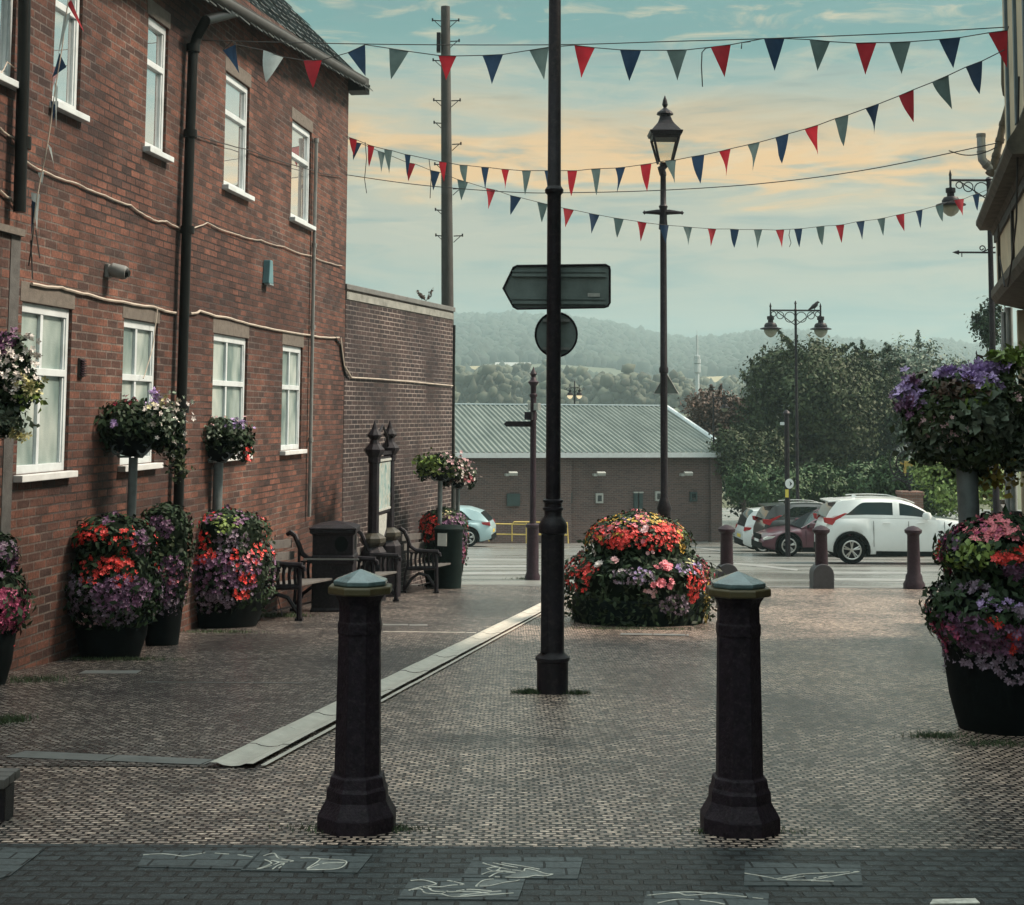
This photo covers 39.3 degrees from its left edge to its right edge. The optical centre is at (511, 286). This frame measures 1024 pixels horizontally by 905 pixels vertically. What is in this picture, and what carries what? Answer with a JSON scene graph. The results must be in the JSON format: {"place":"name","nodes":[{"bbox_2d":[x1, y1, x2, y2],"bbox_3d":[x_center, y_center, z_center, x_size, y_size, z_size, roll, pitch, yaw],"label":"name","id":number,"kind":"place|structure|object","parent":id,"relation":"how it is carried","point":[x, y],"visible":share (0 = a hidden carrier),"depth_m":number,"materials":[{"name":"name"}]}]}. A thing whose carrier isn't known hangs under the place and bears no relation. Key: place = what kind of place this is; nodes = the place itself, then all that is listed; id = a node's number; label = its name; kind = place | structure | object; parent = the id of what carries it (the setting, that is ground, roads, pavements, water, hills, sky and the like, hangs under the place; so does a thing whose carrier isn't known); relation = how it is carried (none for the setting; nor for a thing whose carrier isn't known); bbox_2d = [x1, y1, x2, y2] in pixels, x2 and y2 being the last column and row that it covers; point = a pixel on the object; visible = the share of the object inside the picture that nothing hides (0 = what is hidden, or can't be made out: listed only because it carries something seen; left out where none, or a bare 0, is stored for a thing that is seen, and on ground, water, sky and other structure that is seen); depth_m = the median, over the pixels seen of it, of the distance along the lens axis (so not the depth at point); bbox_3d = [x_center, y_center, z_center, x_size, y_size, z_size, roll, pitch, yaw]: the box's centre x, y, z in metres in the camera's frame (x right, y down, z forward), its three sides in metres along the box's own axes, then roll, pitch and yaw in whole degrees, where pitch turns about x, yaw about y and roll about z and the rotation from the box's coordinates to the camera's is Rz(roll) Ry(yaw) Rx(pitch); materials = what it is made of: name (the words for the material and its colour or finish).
{"place":"outdoors","nodes":[
{"label":"outdoors","id":0,"kind":"place"},
{"bbox_2d":[0,585,575,766],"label":"side paving","id":1,"kind":"structure","parent":0,"point":[169,707],"depth_m":10.76,"materials":[{"name":"stone"}]},
{"bbox_2d":[0,531,36,684],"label":"barrel planter","id":2,"kind":"object","parent":1,"relation":"on","point":[14,610],"visible":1,"depth_m":10.63,"materials":[{"name":"plant"}]},
{"bbox_2d":[6,751,215,763],"bbox_3d":[-2.107,2.482,7.547,1.115,0.030,0.200,-1,-5,12],"label":"kerb row","id":3,"kind":"object","parent":1,"relation":"on","point":[73,756],"visible":0.93,"depth_m":7.55,"materials":[{"name":"stone"}]},
{"bbox_2d":[80,670,141,672],"bbox_3d":[-3.223,3.095,11.512,0.454,0.016,0.220,1,-5,-3],"label":"manhole cover","id":4,"kind":"object","parent":1,"relation":"on","point":[111,671],"visible":1,"depth_m":11.53,"materials":[{"name":"metal"}]},
{"bbox_2d":[63,511,168,658],"bbox_3d":[-3.563,2.660,12.775,0.950,1.313,0.993,0,-5,0],"label":"barrel planter","id":5,"kind":"object","parent":1,"relation":"on","point":[112,590],"visible":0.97,"depth_m":12.49,"materials":[{"name":"plant"}]},
{"bbox_2d":[93,386,195,517],"bbox_3d":[-3.521,2.198,13.311,0.884,2.538,0.870,5,-7,-43],"label":"basket post","id":6,"kind":"object","parent":1,"relation":"on","point":[132,430],"visible":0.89,"depth_m":13.25,"materials":[{"name":"green plant"}]},
{"bbox_2d":[139,501,195,645],"bbox_3d":[-3.381,2.790,13.886,0.624,1.406,0.626,0,-5,0],"label":"barrel planter","id":7,"kind":"object","parent":1,"relation":"on","point":[171,524],"visible":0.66,"depth_m":13.72,"materials":[{"name":"plant"}]},
{"bbox_2d":[192,504,279,627],"bbox_3d":[-3.256,3.158,16.189,1.270,1.400,1.276,0,-5,0],"label":"barrel planter","id":8,"kind":"object","parent":1,"relation":"on","point":[232,568],"visible":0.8,"depth_m":15.78,"materials":[{"name":"plant"}]},
{"bbox_2d":[259,530,331,620],"bbox_3d":[-2.679,3.562,17.728,0.726,1.176,1.676,0,-5,7],"label":"bench","id":9,"kind":"object","parent":1,"relation":"on","point":[299,581],"visible":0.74,"depth_m":16.95,"materials":[{"name":"black metal"}]},
{"bbox_2d":[304,520,360,611],"bbox_3d":[-2.308,3.680,18.610,0.700,1.260,0.685,0,-5,-1],"label":"litter bin","id":10,"kind":"object","parent":1,"relation":"on","point":[334,556],"visible":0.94,"depth_m":18.39,"materials":[{"name":"black metal"}]},
{"bbox_2d":[211,603,540,765],"bbox_3d":[-0.445,3.456,13.798,0.230,0.898,13.230,0,-5,9],"label":"drain channel","id":11,"kind":"object","parent":1,"relation":"on","point":[251,753],"visible":0.84,"depth_m":9.23,"materials":[{"name":"concrete"}]},
{"bbox_2d":[357,530,401,601],"bbox_3d":[-2.027,3.893,19.829,0.726,1.170,1.576,0,-5,7],"label":"bench","id":12,"kind":"object","parent":1,"relation":"on","point":[372,561],"visible":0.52,"depth_m":20.50,"materials":[{"name":"black metal"}]},
{"bbox_2d":[359,421,400,600],"bbox_3d":[-1.942,3.396,21.305,0.398,2.783,1.448,0,-5,7],"label":"notice board","id":13,"kind":"object","parent":1,"relation":"on","point":[383,535],"visible":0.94,"depth_m":21.15,"materials":[{"name":"black metal"}]},
{"bbox_2d":[398,527,450,592],"bbox_3d":[-1.341,4.491,23.633,0.726,1.203,2.076,0,-5,7],"label":"bench","id":14,"kind":"object","parent":1,"relation":"on","point":[419,553],"visible":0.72,"depth_m":22.64,"materials":[{"name":"black metal"}]},
{"bbox_2d":[414,506,470,586],"bbox_3d":[-1.201,4.502,24.701,0.970,1.463,0.960,0,-5,0],"label":"barrel planter","id":15,"kind":"object","parent":1,"relation":"on","point":[428,524],"visible":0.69,"depth_m":24.49,"materials":[{"name":"plant"}]},
{"bbox_2d":[433,524,463,588],"bbox_3d":[-1.065,4.586,24.063,0.520,1.160,0.529,0,-5,0],"label":"litter bin","id":16,"kind":"object","parent":1,"relation":"on","point":[448,541],"visible":0.93,"depth_m":23.88,"materials":[{"name":"metal"}]},
{"bbox_2d":[0,587,1023,849],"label":"block paving","id":17,"kind":"structure","parent":0,"point":[854,681],"depth_m":7.53,"materials":[{"name":"stone"}]},
{"bbox_2d":[0,768,19,821],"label":"bench","id":18,"kind":"object","parent":17,"relation":"on","point":[9,777],"visible":0.93,"depth_m":6.08,"materials":[{"name":"grey stone"}]},
{"bbox_2d":[0,223,25,536],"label":"neighbour wall","id":19,"kind":"structure","parent":17,"relation":"on","point":[10,245],"depth_m":10.92,"materials":[{"name":"red brick"}]},
{"bbox_2d":[0,326,48,443],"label":"basket post","id":20,"kind":"object","parent":17,"relation":"on","point":[21,384],"visible":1,"depth_m":10.11,"materials":[{"name":"multicoloured plant"}]},
{"bbox_2d":[0,0,372,671],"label":"brick building","id":21,"kind":"structure","parent":17,"relation":"on","point":[192,180],"depth_m":15.08,"materials":[{"name":"red brick"}]},
{"bbox_2d":[0,0,18,90],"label":"window","id":22,"kind":"structure","parent":21,"relation":"in","point":[6,6],"depth_m":11.54,"materials":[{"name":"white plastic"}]},
{"bbox_2d":[13,281,77,482],"bbox_3d":[-3.951,0.810,12.126,0.175,1.634,1.051,0,-5,7],"label":"window","id":23,"kind":"structure","parent":21,"relation":"in","point":[44,451],"depth_m":12.26,"materials":[{"name":"white plastic"}]},
{"bbox_2d":[28,0,82,278],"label":"bunting","id":24,"kind":"object","parent":21,"relation":"hanging from","point":[60,65],"visible":1,"depth_m":11.71},
{"bbox_2d":[49,0,89,121],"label":"window","id":25,"kind":"structure","parent":21,"relation":"in","point":[67,78],"depth_m":12.69,"materials":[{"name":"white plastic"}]},
{"bbox_2d":[104,263,130,279],"bbox_3d":[-3.679,-0.141,13.381,0.230,0.156,0.136,1,-5,-4],"label":"security camera","id":26,"kind":"object","parent":21,"relation":"attached to","point":[118,271],"visible":1,"depth_m":13.33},
{"bbox_2d":[118,301,162,471],"bbox_3d":[-3.686,0.991,14.172,0.175,1.634,0.981,0,-5,7],"label":"window","id":27,"kind":"structure","parent":21,"relation":"in","point":[138,335],"depth_m":14.25,"materials":[{"name":"white plastic"}]},
{"bbox_2d":[143,0,173,162],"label":"window","id":28,"kind":"structure","parent":21,"relation":"in","point":[153,146],"depth_m":14.76,"materials":[{"name":"white plastic"}]},
{"bbox_2d":[209,318,252,462],"bbox_3d":[-3.332,1.234,16.923,0.175,1.634,1.356,0,-5,7],"label":"window","id":29,"kind":"structure","parent":21,"relation":"in","point":[228,351],"depth_m":17.03,"materials":[{"name":"white plastic"}]},
{"bbox_2d":[222,56,254,200],"bbox_3d":[-3.311,-1.875,17.232,0.175,1.578,1.004,0,-5,7],"label":"window","id":30,"kind":"structure","parent":21,"relation":"in","point":[236,92],"depth_m":17.33,"materials":[{"name":"white plastic"}]},
{"bbox_2d":[262,260,273,285],"bbox_3d":[-3.110,-0.174,18.295,0.095,0.320,0.197,0,-5,7],"label":"wall light","id":31,"kind":"object","parent":21,"relation":"attached to","point":[268,273],"visible":1,"depth_m":18.23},
{"bbox_2d":[280,332,306,454],"bbox_3d":[-2.999,1.463,19.518,0.175,1.634,1.074,0,-5,7],"label":"window","id":32,"kind":"structure","parent":21,"relation":"in","point":[291,355],"depth_m":19.62,"materials":[{"name":"white plastic"}]},
{"bbox_2d":[289,106,315,230],"bbox_3d":[-2.951,-1.627,20.041,0.175,1.578,1.099,0,-5,7],"label":"window","id":33,"kind":"structure","parent":21,"relation":"in","point":[300,137],"depth_m":20.16,"materials":[{"name":"white plastic"}]},
{"bbox_2d":[202,27,1004,44],"bbox_3d":[0.641,-2.597,14.822,8.426,0.414,0.092,-1,-5,15],"label":"overhead cable","id":34,"kind":"object","parent":21,"relation":"attached to","point":[608,43],"visible":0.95,"depth_m":14.75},
{"bbox_2d":[203,415,255,511],"bbox_3d":[-3.380,2.674,16.207,0.899,2.489,0.737,-3,-6,35],"label":"basket post","id":35,"kind":"object","parent":17,"relation":"on","point":[226,439],"visible":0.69,"depth_m":16.14,"materials":[{"name":"green plant"}]},
{"bbox_2d":[317,569,395,836],"bbox_3d":[-0.641,1.727,5.997,0.315,1.074,0.315,0,-5,0],"label":"bollard","id":36,"kind":"object","parent":17,"relation":"on","point":[358,802],"visible":0.98,"depth_m":5.92,"materials":[{"name":"black metal"}]},
{"bbox_2d":[261,613,540,764],"bbox_3d":[-0.341,3.412,13.481,0.030,0.839,12.570,0,-5,9],"label":"drain edge","id":37,"kind":"object","parent":17,"relation":"on","point":[313,737],"visible":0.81,"depth_m":10.26,"materials":[{"name":"concrete"}]},
{"bbox_2d":[411,447,474,524],"bbox_3d":[-1.187,3.972,24.363,0.883,2.465,0.820,5,-7,-44],"label":"basket post","id":38,"kind":"object","parent":17,"relation":"on","point":[439,468],"visible":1,"depth_m":24.30,"materials":[{"name":"green plant"}]},
{"bbox_2d":[442,459,481,513],"bbox_3d":[-0.910,4.135,24.841,0.656,2.294,0.590,5,-7,-40],"label":"basket post","id":39,"kind":"object","parent":17,"relation":"on","point":[468,478],"visible":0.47,"depth_m":24.83,"materials":[{"name":"green plant"}]},
{"bbox_2d":[0,577,1023,834],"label":"grass","id":40,"kind":"structure","parent":17,"relation":"on","point":[4,719],"depth_m":10.32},
{"bbox_2d":[535,0,569,694],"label":"lamp post","id":41,"kind":"object","parent":17,"relation":"on","point":[552,658],"visible":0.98,"depth_m":10.52,"materials":[{"name":"black metal"}]},
{"bbox_2d":[541,534,547,652],"bbox_3d":[0.237,2.225,10.406,0.053,0.853,0.053,0,-5,0],"label":"door","id":42,"kind":"structure","parent":41,"relation":"in","point":[544,537],"depth_m":10.38,"materials":[{"name":"black metal"}]},
{"bbox_2d":[502,264,610,309],"bbox_3d":[0.334,0.003,10.727,0.813,0.351,0.024,0,-5,0],"label":"direction sign","id":43,"kind":"object","parent":41,"relation":"attached to","point":[585,286],"visible":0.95,"depth_m":10.73,"materials":[{"name":"black metal"}]},
{"bbox_2d":[535,312,577,356],"bbox_3d":[0.330,0.358,10.676,0.324,0.343,0.064,0,-5,0],"label":"round sign","id":44,"kind":"object","parent":41,"relation":"attached to","point":[569,334],"visible":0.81,"depth_m":10.70,"materials":[{"name":"black metal"}]},
{"bbox_2d":[564,508,724,626],"bbox_3d":[1.509,3.381,17.184,2.051,1.430,2.046,0,-5,0],"label":"tiered planter","id":45,"kind":"object","parent":17,"relation":"on","point":[639,568],"visible":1,"depth_m":16.62,"materials":[{"name":"plant"}]},
{"bbox_2d":[642,96,683,517],"bbox_3d":[2.540,0.991,24.006,0.704,8.505,0.556,0,-5,0],"label":"lamp post","id":46,"kind":"object","parent":17,"relation":"on","point":[665,128],"visible":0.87,"depth_m":24.05,"materials":[{"name":"black metal"}]},
{"bbox_2d":[653,374,678,393],"bbox_3d":[2.584,1.619,24.048,0.438,0.376,0.024,0,-5,0],"label":"warning sign","id":47,"kind":"object","parent":46,"relation":"attached to","point":[671,388],"visible":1,"depth_m":24.04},
{"bbox_2d":[347,137,987,247],"bbox_3d":[3.021,-1.403,24.059,11.822,1.451,0.203,2,-5,-18],"label":"bunting","id":48,"kind":"object","parent":46,"relation":"hanging from","point":[542,207],"visible":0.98,"depth_m":23.95},
{"bbox_2d":[411,584,927,587],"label":"kerb","id":49,"kind":"structure","parent":17,"relation":"on","point":[767,586],"depth_m":25.02,"materials":[{"name":"concrete"}]},
{"bbox_2d":[715,525,737,577],"bbox_3d":[3.727,4.696,24.887,0.364,1.109,0.340,0,-5,0],"label":"bollard","id":50,"kind":"object","parent":17,"relation":"on","point":[726,565],"visible":0.73,"depth_m":24.81,"materials":[{"name":"red metal"}]},
{"bbox_2d":[700,571,780,838],"bbox_3d":[0.950,1.737,6.003,0.315,1.074,0.315,0,-5,0],"label":"bollard","id":51,"kind":"object","parent":17,"relation":"on","point":[737,804],"visible":0.98,"depth_m":5.92,"materials":[{"name":"black metal"}]},
{"bbox_2d":[809,525,833,588],"bbox_3d":[5.372,4.705,24.887,0.364,1.109,0.340,0,-5,0],"label":"bollard","id":52,"kind":"object","parent":17,"relation":"on","point":[821,574],"visible":0.94,"depth_m":24.78,"materials":[{"name":"red metal"}]},
{"bbox_2d":[903,526,924,588],"bbox_3d":[6.973,4.715,24.887,0.382,1.109,0.382,0,-5,0],"label":"bollard","id":53,"kind":"object","parent":17,"relation":"on","point":[913,578],"visible":0.98,"depth_m":24.80,"materials":[{"name":"red metal"}]},
{"bbox_2d":[888,340,1023,528],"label":"basket post","id":54,"kind":"object","parent":17,"relation":"on","point":[966,422],"visible":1,"depth_m":9.02,"materials":[{"name":"green plant"}]},
{"bbox_2d":[919,503,1023,736],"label":"tiered planter","id":55,"kind":"object","parent":17,"relation":"on","point":[974,618],"visible":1,"depth_m":8.59,"materials":[{"name":"plant"}]},
{"bbox_2d":[976,0,1023,515],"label":"corner building","id":56,"kind":"structure","parent":17,"relation":"on","point":[1000,217],"depth_m":13.87,"materials":[{"name":"beige brick"}]},
{"bbox_2d":[223,26,1008,86],"bbox_3d":[0.773,-2.350,14.556,8.095,0.771,0.168,-1,-5,15],"label":"bunting","id":57,"kind":"object","parent":56,"relation":"hanging from","point":[271,61],"visible":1,"depth_m":14.46},
{"bbox_2d":[346,143,996,192],"bbox_3d":[1.469,-1.549,18.639,10.048,0.786,0.490,-4,-7,40],"label":"overhead cable","id":58,"kind":"object","parent":56,"relation":"attached to","point":[694,188],"visible":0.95,"depth_m":18.02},
{"bbox_2d":[347,49,1004,197],"bbox_3d":[1.307,-1.947,17.972,0.884,1.513,11.587,4,-6,-38],"label":"bunting","id":59,"kind":"object","parent":56,"relation":"hanging from","point":[942,86],"visible":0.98,"depth_m":16.94},
{"bbox_2d":[976,133,995,172],"bbox_3d":[5.370,-1.433,16.050,0.333,0.559,0.108,0,-5,0],"label":"flue pipe","id":60,"kind":"object","parent":56,"relation":"attached to","point":[984,162],"visible":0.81,"depth_m":16.02,"materials":[{"name":"metal"}]},
{"bbox_2d":[985,57,1004,176],"bbox_3d":[5.458,-1.938,16.094,0.312,1.440,0.120,0,-5,0],"label":"gutter","id":61,"kind":"object","parent":56,"relation":"attached to","point":[996,153],"visible":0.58,"depth_m":16.04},
{"bbox_2d":[0,843,1023,904],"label":"stone sett pavement","id":62,"kind":"structure","parent":0,"point":[82,874],"depth_m":5.17,"materials":[{"name":"stone"}]},
{"bbox_2d":[0,848,44,878],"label":"carved slab","id":63,"kind":"structure","parent":62,"relation":"on","point":[13,860],"depth_m":5.39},
{"bbox_2d":[137,851,260,869],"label":"carved slab","id":64,"kind":"structure","parent":62,"relation":"on","point":[231,860],"depth_m":5.38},
{"bbox_2d":[241,850,372,873],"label":"carved slab","id":65,"kind":"structure","parent":62,"relation":"on","point":[294,861],"depth_m":5.35,"materials":[{"name":"stone"}]},
{"bbox_2d":[397,878,524,900],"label":"carved slab","id":66,"kind":"structure","parent":62,"relation":"on","point":[499,889],"depth_m":4.98,"materials":[{"name":"stone"}]},
{"bbox_2d":[462,857,582,879],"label":"carved slab","id":67,"kind":"structure","parent":62,"relation":"on","point":[563,868],"depth_m":5.29,"materials":[{"name":"stone"}]},
{"bbox_2d":[643,890,768,904],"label":"carved slab","id":68,"kind":"structure","parent":62,"relation":"on","point":[652,897],"depth_m":4.89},
{"bbox_2d":[744,862,862,885],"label":"carved slab","id":69,"kind":"structure","parent":62,"relation":"on","point":[778,874],"depth_m":5.21,"materials":[{"name":"stone"}]},
{"bbox_2d":[930,898,979,904],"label":"carved slab","id":70,"kind":"structure","parent":62,"relation":"on","point":[955,901],"depth_m":4.87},
{"bbox_2d":[282,0,1021,343],"label":"sky","id":71,"kind":"structure","parent":0,"point":[877,286],"materials":[{"name":"blue"}]},
{"bbox_2d":[458,363,1020,509],"bbox_3d":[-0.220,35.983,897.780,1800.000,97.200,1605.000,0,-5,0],"label":"hills","id":72,"kind":"structure","parent":0,"point":[614,371],"depth_m":393.59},
{"bbox_2d":[694,335,700,452],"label":"telecom mast","id":73,"kind":"object","parent":72,"relation":"on","point":[697,360],"visible":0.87,"depth_m":149.60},
{"bbox_2d":[454,309,1017,393],"bbox_3d":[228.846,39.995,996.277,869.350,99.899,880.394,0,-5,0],"label":"hill woodland","id":74,"kind":"object","parent":72,"relation":"on","point":[489,337],"visible":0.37,"depth_m":1019.69,"materials":[{"name":"green plant"}]},
{"bbox_2d":[455,359,1017,413],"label":"valley woodland","id":75,"kind":"object","parent":72,"relation":"on","point":[498,383],"visible":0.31,"depth_m":351.98,"materials":[{"name":"plant"}]},
{"bbox_2d":[461,508,1020,586],"bbox_3d":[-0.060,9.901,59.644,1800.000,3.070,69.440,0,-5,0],"label":"road","id":76,"kind":"structure","parent":0,"point":[802,562],"depth_m":36.66,"materials":[{"name":"asphalt"}]},
{"bbox_2d":[341,284,455,585],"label":"boundary wall","id":77,"kind":"structure","parent":76,"relation":"on","point":[398,355],"depth_m":24.69,"materials":[{"name":"brick"}]},
{"bbox_2d":[432,6,462,510],"bbox_3d":[-1.344,0.137,29.098,0.688,11.872,0.300,0,-5,0],"label":"utility pole","id":78,"kind":"object","parent":76,"relation":"on","point":[446,213],"visible":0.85,"depth_m":29.23,"materials":[{"name":"brown wood"}]},
{"bbox_2d":[460,505,496,546],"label":"parked car","id":79,"kind":"object","parent":76,"relation":"on","point":[481,523],"visible":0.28,"depth_m":52.86,"materials":[{"name":"blue paint"}]},
{"bbox_2d":[462,572,525,574],"bbox_3d":[-0.852,6.215,31.053,2.894,0.102,1.103,1,-5,-11],"label":"road marking","id":80,"kind":"object","parent":76,"relation":"on","point":[476,573],"visible":0.45,"depth_m":31.05,"materials":[{"name":"paint"}]},
{"bbox_2d":[504,367,540,579],"bbox_3d":[0.247,3.781,28.983,0.785,4.309,0.423,-1,-5,17],"label":"fingerpost","id":81,"kind":"object","parent":76,"relation":"on","point":[532,557],"visible":0.96,"depth_m":28.84,"materials":[{"name":"black metal"}]},
{"bbox_2d":[488,521,568,542],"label":"railing","id":82,"kind":"object","parent":76,"relation":"on","point":[512,524],"visible":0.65,"depth_m":55.38,"materials":[{"name":"metal"}]},
{"bbox_2d":[455,403,724,543],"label":"brick shed","id":83,"kind":"structure","parent":76,"relation":"on","point":[610,460],"depth_m":60.82,"materials":[{"name":"brown brick"}]},
{"bbox_2d":[507,494,519,505],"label":"boarded window","id":84,"kind":"structure","parent":83,"relation":"in","point":[512,499],"depth_m":59.08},
{"bbox_2d":[674,383,751,452],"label":"autumn tree","id":85,"kind":"object","parent":76,"relation":"on","point":[700,417],"visible":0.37,"depth_m":67.50,"materials":[{"name":"brown plant"}]},
{"bbox_2d":[703,423,793,513],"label":"tree","id":86,"kind":"object","parent":76,"relation":"on","point":[764,448],"visible":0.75,"depth_m":60.96,"materials":[{"name":"green plant"}]},
{"bbox_2d":[734,507,767,551],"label":"parked car","id":87,"kind":"object","parent":76,"relation":"on","point":[744,529],"visible":0.15,"depth_m":48.84,"materials":[{"name":"paint"}]},
{"bbox_2d":[722,460,819,507],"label":"shrub","id":88,"kind":"object","parent":76,"relation":"on","point":[755,487],"visible":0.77,"depth_m":54.02,"materials":[{"name":"green plant"}]},
{"bbox_2d":[780,410,793,556],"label":"sign post","id":89,"kind":"object","parent":76,"relation":"on","point":[789,483],"visible":0.95,"depth_m":43.56,"materials":[{"name":"black metal"}]},
{"bbox_2d":[752,499,822,554],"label":"parked car","id":90,"kind":"object","parent":76,"relation":"on","point":[768,515],"visible":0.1,"depth_m":45.68,"materials":[{"name":"paint"}]},
{"bbox_2d":[760,301,831,551],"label":"lamp post","id":91,"kind":"object","parent":76,"relation":"on","point":[770,328],"visible":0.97,"depth_m":49.91,"materials":[{"name":"black metal"}]},
{"bbox_2d":[728,330,900,472],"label":"broad tree","id":92,"kind":"object","parent":76,"relation":"on","point":[837,404],"visible":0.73,"depth_m":64.47,"materials":[{"name":"green plant"}]},
{"bbox_2d":[751,509,880,556],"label":"parked car","id":93,"kind":"object","parent":76,"relation":"on","point":[773,538],"visible":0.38,"depth_m":43.74,"materials":[{"name":"red paint"}]},
{"bbox_2d":[799,458,875,502],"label":"shrub","id":94,"kind":"object","parent":76,"relation":"on","point":[835,482],"visible":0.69,"depth_m":54.77,"materials":[{"name":"green plant"}]},
{"bbox_2d":[722,453,957,516],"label":"shrub","id":95,"kind":"object","parent":76,"relation":"on","point":[735,507],"visible":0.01,"depth_m":76.75,"materials":[{"name":"green plant"}]},
{"bbox_2d":[835,578,904,580],"bbox_3d":[7.476,6.024,29.437,1.767,0.074,1.025,0,-5,7],"label":"road marking","id":96,"kind":"object","parent":76,"relation":"on","point":[859,579],"visible":0.85,"depth_m":29.47,"materials":[{"name":"paint"}]},
{"bbox_2d":[837,339,918,465],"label":"bushy tree","id":97,"kind":"object","parent":76,"relation":"on","point":[886,363],"visible":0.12,"depth_m":68.41,"materials":[{"name":"green plant"}]},
{"bbox_2d":[813,493,957,563],"bbox_3d":[10.374,6.425,38.124,4.442,1.758,2.175,0,-5,2],"label":"parked car","id":98,"kind":"object","parent":76,"relation":"on","point":[860,527],"visible":0.64,"depth_m":37.31,"materials":[{"name":"white paint"}]},
{"bbox_2d":[889,438,924,556],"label":"town sign","id":99,"kind":"object","parent":76,"relation":"on","point":[916,497],"visible":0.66,"depth_m":44.62,"materials":[{"name":"metal"}]},
{"bbox_2d":[861,449,956,516],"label":"shrub","id":100,"kind":"object","parent":76,"relation":"on","point":[880,479],"visible":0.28,"depth_m":46.18,"materials":[{"name":"green plant"}]},
{"bbox_2d":[876,329,969,507],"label":"loose tree","id":101,"kind":"object","parent":76,"relation":"on","point":[919,362],"visible":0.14,"depth_m":74.51,"materials":[{"name":"green plant"}]},
{"bbox_2d":[905,457,1020,517],"bbox_3d":[12.186,5.735,38.743,2.998,4.051,2.383,0,-5,0],"label":"shrub","id":102,"kind":"object","parent":76,"relation":"on","point":[944,485],"visible":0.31,"depth_m":38.34,"materials":[{"name":"green plant"}]},
{"bbox_2d":[936,170,999,513],"bbox_3d":[8.606,1.745,26.955,1.124,7.965,0.552,0,-5,0],"label":"lamp post","id":103,"kind":"object","parent":76,"relation":"on","point":[951,209],"visible":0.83,"depth_m":27.10,"materials":[{"name":"black metal"}]},
{"bbox_2d":[964,296,1004,513],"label":"thin tree","id":104,"kind":"object","parent":76,"relation":"on","point":[980,323],"visible":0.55,"depth_m":44.90,"materials":[{"name":"green plant"}]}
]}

